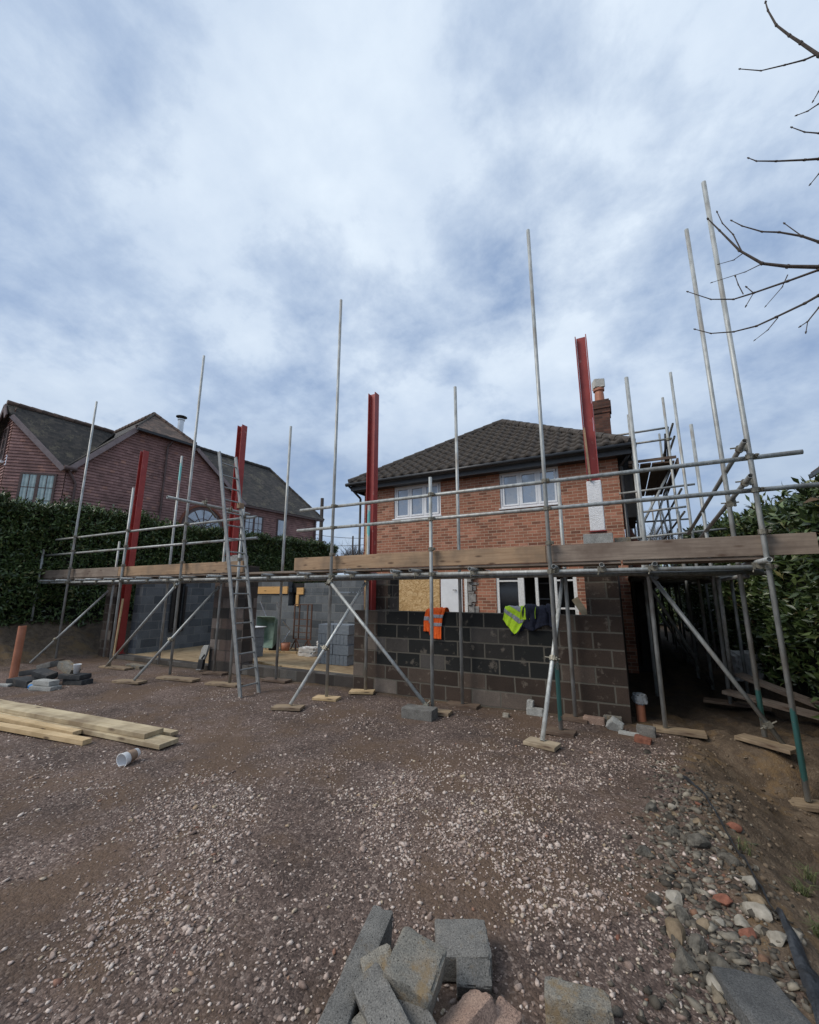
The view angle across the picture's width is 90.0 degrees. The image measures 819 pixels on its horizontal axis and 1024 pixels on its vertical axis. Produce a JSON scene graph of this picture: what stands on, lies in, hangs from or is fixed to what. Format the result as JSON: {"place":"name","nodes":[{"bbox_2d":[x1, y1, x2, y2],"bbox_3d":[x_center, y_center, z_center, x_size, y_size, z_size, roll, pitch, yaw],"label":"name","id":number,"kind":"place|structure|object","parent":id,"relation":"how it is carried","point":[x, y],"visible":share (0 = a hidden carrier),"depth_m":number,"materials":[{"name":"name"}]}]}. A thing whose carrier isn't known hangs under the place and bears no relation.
{"place":"outdoors","nodes":[
{"label":"outdoors","id":0,"kind":"place"},
{"bbox_2d":[196,645,209,669],"bbox_3d":[-4.598,3.240,9.120,0.257,0.520,0.078,-10,-22,26],"label":"cut off tool","id":1,"kind":"object","parent":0,"point":[203,656],"visible":1,"depth_m":9.10,"materials":[{"name":"plastic"}]},
{"bbox_2d":[0,616,818,1023],"bbox_3d":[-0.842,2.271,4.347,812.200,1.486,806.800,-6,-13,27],"label":"ground","id":2,"kind":"structure","parent":0,"point":[32,898],"depth_m":3.00,"materials":[{"name":"soil"}]},
{"bbox_2d":[9,626,26,677],"bbox_3d":[-8.122,2.944,8.486,0.154,1.122,0.136,-6,-13,27],"label":"drain pipe","id":3,"kind":"object","parent":2,"relation":"on","point":[17,652],"visible":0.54,"depth_m":8.46,"materials":[{"name":"plastic"}]},
{"bbox_2d":[12,676,37,687],"bbox_3d":[-7.208,3.199,7.705,0.403,0.132,0.222,1,-4,18],"label":"concrete block","id":4,"kind":"object","parent":2,"relation":"on","point":[23,682],"depth_m":7.62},
{"bbox_2d":[31,668,57,678],"bbox_3d":[-6.926,3.080,7.776,0.423,0.112,0.204,7,3,17],"label":"concrete block","id":5,"kind":"object","parent":4,"relation":"on","point":[43,673],"depth_m":7.72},
{"bbox_2d":[0,714,81,734],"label":"plank","id":6,"kind":"object","parent":2,"relation":"on","point":[34,723],"visible":0.79,"depth_m":5.16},
{"bbox_2d":[28,685,61,690],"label":"concrete block","id":7,"kind":"object","parent":2,"relation":"on","point":[43,688],"depth_m":7.30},
{"bbox_2d":[32,679,59,686],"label":"concrete block","id":8,"kind":"object","parent":7,"relation":"on","point":[46,682],"depth_m":7.35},
{"bbox_2d":[0,722,91,745],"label":"plank","id":9,"kind":"object","parent":2,"relation":"on","point":[49,735],"visible":1,"depth_m":4.86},
{"bbox_2d":[62,678,92,685],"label":"concrete block","id":10,"kind":"object","parent":2,"relation":"on","point":[78,682],"depth_m":7.67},
{"bbox_2d":[58,672,91,679],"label":"concrete block","id":11,"kind":"object","parent":10,"relation":"on","point":[79,676],"depth_m":7.69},
{"bbox_2d":[57,660,80,673],"bbox_3d":[-6.590,3.017,7.921,0.404,0.132,0.193,20,-4,20],"label":"concrete block","id":12,"kind":"object","parent":11,"relation":"on","point":[65,666],"depth_m":7.86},
{"bbox_2d":[0,699,177,735],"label":"plank","id":13,"kind":"object","parent":2,"relation":"on","point":[168,732],"visible":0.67,"depth_m":4.96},
{"bbox_2d":[0,712,178,749],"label":"plank","id":14,"kind":"object","parent":2,"relation":"on","point":[158,741],"visible":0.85,"depth_m":4.71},
{"bbox_2d":[0,700,163,738],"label":"plank","id":15,"kind":"object","parent":14,"relation":"on","point":[131,729],"visible":1,"depth_m":5.18,"materials":[{"name":"wood"}]},
{"bbox_2d":[112,599,123,656],"bbox_3d":[-7.755,3.076,10.904,0.130,1.503,0.030,-6,-13,27],"label":"batten","id":16,"kind":"object","parent":2,"relation":"on","point":[118,626],"visible":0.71,"depth_m":10.89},
{"bbox_2d":[116,748,140,766],"bbox_3d":[-2.860,2.499,4.184,0.139,0.140,0.175,-3,-6,15],"label":"paper cup","id":17,"kind":"object","parent":2,"relation":"on","point":[126,758],"visible":0.99,"depth_m":4.15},
{"bbox_2d":[112,679,146,683],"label":"sole board","id":18,"kind":"object","parent":2,"relation":"on","point":[126,681],"visible":0.97,"depth_m":7.82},
{"bbox_2d":[115,450,148,653],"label":"steel column","id":19,"kind":"structure","parent":2,"relation":"on","point":[136,515],"depth_m":11.55,"materials":[{"name":"metal"}]},
{"bbox_2d":[0,400,324,540],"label":"tile hung house","id":20,"kind":"structure","parent":2,"relation":"on","point":[44,451],"depth_m":16.82,"materials":[{"name":"tile"}]},
{"bbox_2d":[0,426,10,460],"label":"window","id":21,"kind":"structure","parent":20,"relation":"in","point":[4,438],"depth_m":14.73,"materials":[{"name":"glass"}]},
{"bbox_2d":[15,472,57,504],"bbox_3d":[-13.124,-0.635,14.380,0.848,1.530,0.778,-6,-13,27],"label":"window","id":22,"kind":"structure","parent":20,"relation":"in","point":[31,485],"depth_m":14.41,"materials":[{"name":"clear glass"}]},
{"bbox_2d":[179,505,223,529],"bbox_3d":[-9.511,0.229,18.893,0.100,1.113,2.200,-7,-13,32],"label":"arched window","id":23,"kind":"structure","parent":20,"relation":"in","point":[200,514],"depth_m":18.79,"materials":[{"name":"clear glass"}]},
{"bbox_2d":[244,514,263,533],"bbox_3d":[-8.036,0.731,21.075,0.169,1.150,1.122,-6,-13,28],"label":"window","id":24,"kind":"structure","parent":20,"relation":"in","point":[252,525],"depth_m":21.09,"materials":[{"name":"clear glass"}]},
{"bbox_2d":[0,487,338,627],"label":"hedge","id":25,"kind":"object","parent":2,"relation":"on","point":[30,531],"visible":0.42,"depth_m":12.68,"materials":[{"name":"green plant"}]},
{"bbox_2d":[156,675,200,681],"bbox_3d":[-4.609,3.317,8.154,0.950,0.040,0.210,-4,-12,19],"label":"sole board","id":26,"kind":"object","parent":2,"relation":"on","point":[178,678],"visible":1,"depth_m":8.07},
{"bbox_2d":[204,681,242,687],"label":"sole board","id":27,"kind":"object","parent":2,"relation":"on","point":[222,684],"visible":0.86,"depth_m":7.63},
{"bbox_2d":[218,451,260,697],"bbox_3d":[-3.148,0.983,7.544,1.164,4.454,0.454,-6,-13,27],"label":"ladder","id":28,"kind":"object","parent":2,"relation":"on","point":[240,505],"visible":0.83,"depth_m":7.44,"materials":[{"name":"metal"}]},
{"bbox_2d":[260,677,291,682],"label":"sole board","id":29,"kind":"object","parent":2,"relation":"on","point":[272,679],"visible":1,"depth_m":7.96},
{"bbox_2d":[271,704,304,710],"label":"sole board","id":30,"kind":"object","parent":2,"relation":"on","point":[289,707],"visible":0.98,"depth_m":6.05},
{"bbox_2d":[312,695,340,701],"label":"sole board","id":31,"kind":"object","parent":2,"relation":"on","point":[330,698],"visible":1,"depth_m":6.58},
{"bbox_2d":[317,905,392,1023],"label":"kerb stone","id":32,"kind":"object","parent":2,"relation":"on","point":[341,1006],"visible":0.69,"depth_m":1.69,"materials":[{"name":"grey concrete"}]},
{"bbox_2d":[349,1012,366,1023],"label":"concrete block","id":33,"kind":"object","parent":2,"relation":"on","point":[358,1018],"depth_m":1.49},
{"bbox_2d":[360,943,391,971],"bbox_3d":[-0.099,1.894,1.626,0.133,0.062,0.243,-10,14,-22],"label":"concrete block","id":34,"kind":"object","parent":33,"relation":"on","point":[380,955],"depth_m":1.70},
{"bbox_2d":[351,962,409,1023],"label":"concrete block","id":35,"kind":"object","parent":33,"relation":"on","point":[377,1001],"depth_m":1.52,"materials":[{"name":"concrete"}]},
{"bbox_2d":[349,689,374,694],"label":"sole board","id":36,"kind":"object","parent":2,"relation":"on","point":[361,691],"visible":1,"depth_m":6.94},
{"bbox_2d":[98,560,631,723],"bbox_3d":[-1.885,2.727,10.173,12.840,2.600,3.930,-6,-13,27],"label":"block extension","id":37,"kind":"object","parent":2,"relation":"on","point":[503,668],"visible":0.59,"depth_m":7.05,"materials":[{"name":"concrete"}]},
{"bbox_2d":[168,586,187,631],"bbox_3d":[-6.839,2.854,12.101,0.055,1.300,0.450,-6,-13,27],"label":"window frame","id":38,"kind":"structure","parent":37,"relation":"in","point":[170,629],"depth_m":12.00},
{"bbox_2d":[226,555,247,561],"bbox_3d":[-4.044,1.154,9.592,0.400,0.260,0.300,-6,-13,27],"label":"padstone","id":39,"kind":"object","parent":37,"relation":"on","point":[233,557],"visible":0.33,"depth_m":9.47,"materials":[{"name":"concrete"}]},
{"bbox_2d":[225,424,246,555],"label":"steel column","id":40,"kind":"structure","parent":39,"relation":"on","point":[240,450],"depth_m":9.95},
{"bbox_2d":[255,626,266,656],"bbox_3d":[-4.137,3.358,10.643,0.660,0.740,0.410,-6,-13,27],"label":"block stack","id":41,"kind":"object","parent":37,"relation":"on","point":[259,634],"visible":0.26,"depth_m":10.55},
{"bbox_2d":[257,602,290,650],"bbox_3d":[-3.928,3.307,11.751,0.881,1.445,0.570,-6,-13,27],"label":"wheelbarrow","id":42,"kind":"object","parent":37,"relation":"on","point":[270,634],"visible":0.75,"depth_m":11.71,"materials":[{"name":"metal"}]},
{"bbox_2d":[290,604,312,650],"bbox_3d":[-3.042,3.288,11.659,1.076,1.290,0.273,-6,-13,27],"label":"trestle","id":43,"kind":"object","parent":37,"relation":"on","point":[298,632],"visible":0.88,"depth_m":11.65,"materials":[{"name":"metal"}]},
{"bbox_2d":[317,623,353,665],"bbox_3d":[-1.658,3.071,9.562,0.870,0.879,0.430,-6,-13,27],"label":"block stack","id":44,"kind":"object","parent":37,"relation":"on","point":[342,648],"visible":0.74,"depth_m":9.32,"materials":[{"name":"concrete"}]},
{"bbox_2d":[424,607,449,638],"bbox_3d":[0.455,1.868,6.922,0.410,0.517,0.235,-6,-13,27],"label":"hi vis vest","id":45,"kind":"object","parent":37,"relation":"hanging from","point":[438,613],"visible":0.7,"depth_m":6.83,"materials":[{"name":"orange fabric"}]},
{"bbox_2d":[503,605,535,635],"bbox_3d":[1.710,1.664,6.292,0.504,0.447,0.260,-6,-13,27],"label":"hi vis vest","id":46,"kind":"object","parent":37,"relation":"hanging from","point":[513,619],"visible":0.66,"depth_m":6.24,"materials":[{"name":"yellow fabric"}]},
{"bbox_2d":[511,603,551,634],"bbox_3d":[1.874,1.637,6.238,0.651,0.485,0.354,-6,-13,27],"label":"jacket","id":47,"kind":"object","parent":37,"relation":"hanging from","point":[541,614],"visible":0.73,"depth_m":6.09,"materials":[{"name":"blue fabric"}]},
{"bbox_2d":[572,597,586,614],"bbox_3d":[2.510,1.390,6.020,0.234,0.285,0.074,-10,-15,42],"label":"timber offcut","id":48,"kind":"object","parent":37,"relation":"on","point":[579,605],"visible":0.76,"depth_m":6.00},
{"bbox_2d":[583,533,613,543],"bbox_3d":[2.832,0.468,6.126,0.400,0.260,0.300,-6,-13,27],"label":"padstone","id":49,"kind":"object","parent":37,"relation":"on","point":[599,538],"visible":0.49,"depth_m":6.00,"materials":[{"name":"concrete"}]},
{"bbox_2d":[575,334,606,533],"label":"steel column","id":50,"kind":"structure","parent":49,"relation":"on","point":[596,513],"depth_m":6.38,"materials":[{"name":"metal"}]},
{"bbox_2d":[364,392,378,609],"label":"steel column","id":51,"kind":"structure","parent":2,"relation":"on","point":[372,452],"depth_m":8.25,"materials":[{"name":"metal"}]},
{"bbox_2d":[0,672,756,1023],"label":"pebbles","id":52,"kind":"object","parent":2,"relation":"on","point":[456,846],"visible":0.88,"depth_m":2.63,"materials":[{"name":"gravel"}]},
{"bbox_2d":[401,704,437,721],"bbox_3d":[0.139,2.783,5.680,0.464,0.143,0.244,-5,-12,25],"label":"concrete block","id":53,"kind":"object","parent":2,"relation":"on","point":[420,712],"depth_m":5.60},
{"bbox_2d":[445,700,480,709],"bbox_3d":[0.817,2.958,6.276,0.500,0.040,0.210,-6,-13,27],"label":"sole board","id":54,"kind":"object","parent":2,"relation":"on","point":[465,705],"visible":1,"depth_m":6.23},
{"bbox_2d":[434,919,492,982],"bbox_3d":[0.249,2.065,1.936,0.253,0.103,0.218,0,-9,0],"label":"concrete block","id":55,"kind":"object","parent":2,"relation":"on","point":[457,938],"depth_m":1.92,"materials":[{"name":"concrete"}]},
{"bbox_2d":[438,989,496,1023],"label":"concrete block","id":56,"kind":"object","parent":2,"relation":"on","point":[474,1006],"depth_m":1.56,"materials":[{"name":"concrete"}]},
{"bbox_2d":[456,957,492,1000],"bbox_3d":[0.281,2.037,1.782,0.154,0.103,0.104,-1,13,5],"label":"concrete block","id":57,"kind":"object","parent":2,"relation":"on","point":[472,973],"depth_m":1.76,"materials":[{"name":"concrete"}]},
{"bbox_2d":[494,996,521,1023],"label":"concrete block","id":58,"kind":"object","parent":2,"relation":"on","point":[507,1012],"depth_m":1.58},
{"bbox_2d":[526,707,543,716],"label":"concrete block","id":59,"kind":"object","parent":2,"relation":"on","point":[535,711],"depth_m":5.78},
{"bbox_2d":[523,736,560,751],"bbox_3d":[1.487,2.603,4.597,0.360,0.040,0.210,-9,-14,38],"label":"sole board","id":60,"kind":"object","parent":2,"relation":"on","point":[547,745],"visible":1,"depth_m":4.55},
{"bbox_2d":[546,726,576,737],"bbox_3d":[1.858,2.700,5.025,0.340,0.040,0.210,-7,-13,32],"label":"sole board","id":61,"kind":"object","parent":2,"relation":"on","point":[564,732],"visible":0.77,"depth_m":4.98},
{"bbox_2d":[562,713,587,723],"bbox_3d":[2.244,2.789,5.527,0.340,0.040,0.210,-8,-14,34],"label":"sole board","id":62,"kind":"object","parent":2,"relation":"on","point":[570,717],"visible":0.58,"depth_m":5.47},
{"bbox_2d":[544,976,613,1023],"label":"concrete block","id":63,"kind":"object","parent":2,"relation":"on","point":[567,1002],"depth_m":1.61,"materials":[{"name":"concrete"}]},
{"bbox_2d":[583,715,605,725],"bbox_3d":[2.435,2.763,5.398,0.264,0.123,0.103,-7,-13,31],"label":"brick","id":64,"kind":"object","parent":2,"relation":"on","point":[596,720],"depth_m":5.36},
{"bbox_2d":[606,716,623,731],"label":"concrete block","id":65,"kind":"object","parent":2,"relation":"on","point":[613,723],"depth_m":5.08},
{"bbox_2d":[631,692,647,721],"bbox_3d":[3.137,2.701,5.556,0.170,0.459,0.165,-2,-11,9],"label":"drain pipe","id":66,"kind":"object","parent":2,"relation":"on","point":[639,700],"visible":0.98,"depth_m":5.52,"materials":[{"name":"plastic"}]},
{"bbox_2d":[634,734,651,744],"bbox_3d":[2.700,2.636,4.734,0.173,0.072,0.103,1,-8,40],"label":"brick","id":67,"kind":"object","parent":2,"relation":"on","point":[639,738],"visible":0.98,"depth_m":4.71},
{"bbox_2d":[635,845,651,856],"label":"stone","id":68,"kind":"object","parent":2,"relation":"on","point":[642,850],"visible":0.8,"depth_m":2.72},
{"bbox_2d":[636,724,656,737],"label":"concrete block","id":69,"kind":"object","parent":2,"relation":"on","point":[646,730],"depth_m":4.89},
{"bbox_2d":[628,564,677,625],"bbox_3d":[13.511,4.372,22.059,4.781,3.387,2.646,-6,-13,27],"label":"hedge","id":70,"kind":"object","parent":2,"relation":"on","point":[665,605],"visible":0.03,"depth_m":21.84,"materials":[{"name":"green plant"}]},
{"bbox_2d":[645,892,661,906],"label":"stone","id":71,"kind":"object","parent":2,"relation":"on","point":[654,899],"visible":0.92,"depth_m":2.31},
{"bbox_2d":[618,397,726,678],"bbox_3d":[7.815,1.205,13.031,2.001,6.145,9.748,-6,-13,27],"label":"scaffold","id":72,"kind":"object","parent":2,"relation":"on","point":[658,484],"visible":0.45,"depth_m":9.51,"materials":[{"name":"metal"}]},
{"bbox_2d":[665,890,682,905],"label":"stone","id":73,"kind":"object","parent":2,"relation":"on","point":[673,896],"visible":0.77,"depth_m":2.31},
{"bbox_2d":[665,916,685,945],"bbox_3d":[1.354,2.133,2.080,0.095,0.090,0.146,-15,-3,3],"label":"stone","id":74,"kind":"object","parent":2,"relation":"on","point":[675,927],"visible":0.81,"depth_m":2.07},
{"bbox_2d":[653,724,707,738],"bbox_3d":[3.307,2.690,5.024,0.550,0.040,0.210,-6,-13,29],"label":"sole board","id":75,"kind":"object","parent":2,"relation":"on","point":[687,732],"visible":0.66,"depth_m":4.97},
{"bbox_2d":[674,904,690,924],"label":"stone","id":76,"kind":"object","parent":2,"relation":"on","point":[682,915],"visible":0.81,"depth_m":2.18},
{"bbox_2d":[558,748,812,1023],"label":"rubble","id":77,"kind":"object","parent":2,"relation":"on","point":[764,960],"visible":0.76,"depth_m":2.22,"materials":[{"name":"stone"}]},
{"bbox_2d":[675,944,700,972],"bbox_3d":[1.299,2.107,1.929,0.102,0.087,0.150,14,-21,8],"label":"stone","id":78,"kind":"object","parent":2,"relation":"on","point":[685,959],"visible":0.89,"depth_m":1.90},
{"bbox_2d":[628,372,766,703],"bbox_3d":[7.527,1.057,12.579,1.720,6.230,16.797,-6,-13,27],"label":"scaffold","id":79,"kind":"object","parent":2,"relation":"on","point":[665,581],"visible":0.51,"depth_m":7.10,"materials":[{"name":"metal"}]},
{"bbox_2d":[687,933,708,955],"bbox_3d":[1.414,2.120,2.001,0.104,0.082,0.069,3,-12,-14],"label":"stone","id":80,"kind":"object","parent":2,"relation":"on","point":[696,942],"visible":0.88,"depth_m":1.99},
{"bbox_2d":[687,833,710,848],"bbox_3d":[1.991,2.282,2.829,0.160,0.115,0.100,4,-12,-19],"label":"stone","id":81,"kind":"object","parent":2,"relation":"on","point":[696,840],"visible":0.87,"depth_m":2.80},
{"bbox_2d":[621,749,805,1023],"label":"broken stones","id":82,"kind":"object","parent":2,"relation":"on","point":[678,971],"visible":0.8,"depth_m":2.22,"materials":[{"name":"stone"}]},
{"bbox_2d":[706,972,723,995],"bbox_3d":[1.348,2.071,1.772,0.073,0.074,0.118,6,-13,-27],"label":"stone","id":83,"kind":"object","parent":2,"relation":"on","point":[710,977],"visible":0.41,"depth_m":1.78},
{"bbox_2d":[707,952,730,967],"bbox_3d":[1.432,2.096,1.882,0.066,0.079,0.102,2,-11,-10],"label":"stone","id":84,"kind":"object","parent":2,"relation":"on","point":[715,959],"visible":0.51,"depth_m":1.89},
{"bbox_2d":[712,893,732,906],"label":"stone","id":85,"kind":"object","parent":2,"relation":"on","point":[726,900],"visible":0.84,"depth_m":2.28,"materials":[{"name":"stone"}]},
{"bbox_2d":[716,851,743,866],"bbox_3d":[2.062,2.252,2.642,0.116,0.091,0.109,0,-11,-2],"label":"stone","id":86,"kind":"object","parent":2,"relation":"on","point":[731,858],"visible":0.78,"depth_m":2.63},
{"bbox_2d":[703,697,771,710],"bbox_3d":[4.903,2.876,6.146,0.800,0.040,0.210,-8,-14,36],"label":"sole board","id":87,"kind":"object","parent":2,"relation":"on","point":[725,702],"visible":0.87,"depth_m":6.13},
{"bbox_2d":[734,914,750,927],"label":"stone","id":88,"kind":"object","parent":2,"relation":"on","point":[740,920],"visible":0.75,"depth_m":2.14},
{"bbox_2d":[670,473,818,718],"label":"hedge","id":89,"kind":"object","parent":2,"relation":"on","point":[796,579],"visible":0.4,"depth_m":6.12,"materials":[{"name":"green plant"}]},
{"bbox_2d":[730,650,764,681],"bbox_3d":[6.442,2.940,7.849,0.559,0.549,0.336,-1,-1,7],"label":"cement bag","id":90,"kind":"object","parent":2,"relation":"on","point":[736,661],"visible":0.45,"depth_m":7.74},
{"bbox_2d":[738,927,756,938],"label":"stone","id":91,"kind":"object","parent":2,"relation":"on","point":[749,932],"visible":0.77,"depth_m":2.06,"materials":[{"name":"stone"}]},
{"bbox_2d":[677,771,818,1023],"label":"membrane","id":92,"kind":"object","parent":2,"relation":"on","point":[809,976],"visible":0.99,"depth_m":1.93,"materials":[{"name":"plastic"}]},
{"bbox_2d":[679,735,818,958],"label":"soil crumbs","id":93,"kind":"object","parent":2,"relation":"on","point":[768,894],"visible":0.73,"depth_m":3.43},
{"bbox_2d":[742,875,757,890],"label":"stone","id":94,"kind":"object","parent":2,"relation":"on","point":[750,880],"visible":0.8,"depth_m":2.42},
{"bbox_2d":[686,0,818,340],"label":"bare tree","id":95,"kind":"object","parent":2,"relation":"on","point":[814,52],"visible":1,"depth_m":2.38,"materials":[{"name":"brown plant"}]},
{"bbox_2d":[744,893,766,905],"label":"stone","id":96,"kind":"object","parent":2,"relation":"on","point":[754,897],"visible":0.65,"depth_m":2.27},
{"bbox_2d":[742,901,772,922],"bbox_3d":[1.855,2.130,2.184,0.133,0.089,0.089,-11,-15,43],"label":"stone","id":97,"kind":"object","parent":2,"relation":"on","point":[760,911],"visible":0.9,"depth_m":2.16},
{"bbox_2d":[712,966,810,1023],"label":"paving slab","id":98,"kind":"object","parent":2,"relation":"on","point":[749,998],"depth_m":1.69,"materials":[{"name":"concrete"}]},
{"bbox_2d":[734,733,795,754],"bbox_3d":[3.946,2.560,4.532,0.210,0.040,0.520,5,-12,-24],"label":"sole board","id":99,"kind":"object","parent":2,"relation":"on","point":[768,744],"visible":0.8,"depth_m":4.50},
{"bbox_2d":[722,689,818,719],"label":"timber board","id":100,"kind":"object","parent":2,"relation":"on","point":[779,705],"visible":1,"depth_m":5.53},
{"bbox_2d":[734,672,818,708],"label":"timber board","id":101,"kind":"object","parent":2,"relation":"on","point":[776,689],"visible":0.9,"depth_m":5.83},
{"bbox_2d":[766,930,786,947],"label":"stone","id":102,"kind":"object","parent":2,"relation":"on","point":[774,936],"visible":0.98,"depth_m":2.02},
{"bbox_2d":[782,876,816,897],"bbox_3d":[2.483,2.399,2.590,0.220,0.097,0.200,0,-11,-2],"label":"grass tuft","id":103,"kind":"object","parent":2,"relation":"on","point":[802,891],"visible":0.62,"depth_m":2.60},
{"bbox_2d":[788,797,818,812],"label":"sole board","id":104,"kind":"object","parent":2,"relation":"on","point":[803,804],"visible":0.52,"depth_m":3.93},
{"bbox_2d":[29,180,818,801],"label":"scaffold","id":105,"kind":"object","parent":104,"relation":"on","point":[761,550],"visible":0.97,"depth_m":5.82,"materials":[{"name":"metal"}]},
{"bbox_2d":[791,861,818,884],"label":"grass tuft","id":106,"kind":"object","parent":2,"relation":"on","point":[809,877],"visible":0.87,"depth_m":2.80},
{"bbox_2d":[798,908,818,937],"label":"grass tuft","id":107,"kind":"object","parent":2,"relation":"on","point":[815,932],"visible":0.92,"depth_m":2.23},
{"bbox_2d":[0,0,818,574],"label":"sky","id":108,"kind":"structure","parent":0,"point":[182,182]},
{"bbox_2d":[345,378,663,673],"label":"brick house","id":109,"kind":"structure","parent":0,"point":[502,452],"depth_m":10.83,"materials":[{"name":"brown brick"}]},
{"bbox_2d":[392,482,441,520],"bbox_3d":[0.222,-0.307,12.008,1.580,1.015,0.150,-6,-13,27],"label":"window","id":110,"kind":"structure","parent":109,"relation":"in","point":[412,508],"depth_m":12.03,"materials":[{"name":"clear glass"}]},
{"bbox_2d":[441,579,462,611],"bbox_3d":[1.131,2.680,10.889,0.610,1.970,0.031,-6,-13,27],"label":"door","id":111,"kind":"structure","parent":109,"relation":"in","point":[449,587],"depth_m":10.98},
{"bbox_2d":[499,466,558,509],"bbox_3d":[3.077,-0.602,10.570,1.560,0.995,0.150,-6,-13,27],"label":"window","id":112,"kind":"structure","parent":109,"relation":"in","point":[524,496],"depth_m":10.60,"materials":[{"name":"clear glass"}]},
{"bbox_2d":[496,577,578,614],"bbox_3d":[3.106,2.118,10.057,1.930,1.190,0.080,-6,-13,27],"label":"window","id":113,"kind":"structure","parent":109,"relation":"in","point":[510,591],"depth_m":10.30,"materials":[{"name":"white paint"}]},
{"label":"brick","id":114,"kind":"object","parent":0,"visible":0},
{"bbox_2d":[398,999,436,1023],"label":"concrete block","id":115,"kind":"object","parent":114,"relation":"on","point":[415,1014],"depth_m":1.50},
{"bbox_2d":[383,926,446,1014],"bbox_3d":[0.017,1.861,1.640,0.205,0.143,0.218,8,-2,23],"label":"concrete block","id":116,"kind":"object","parent":115,"relation":"on","point":[413,972],"depth_m":1.61,"materials":[{"name":"concrete"}]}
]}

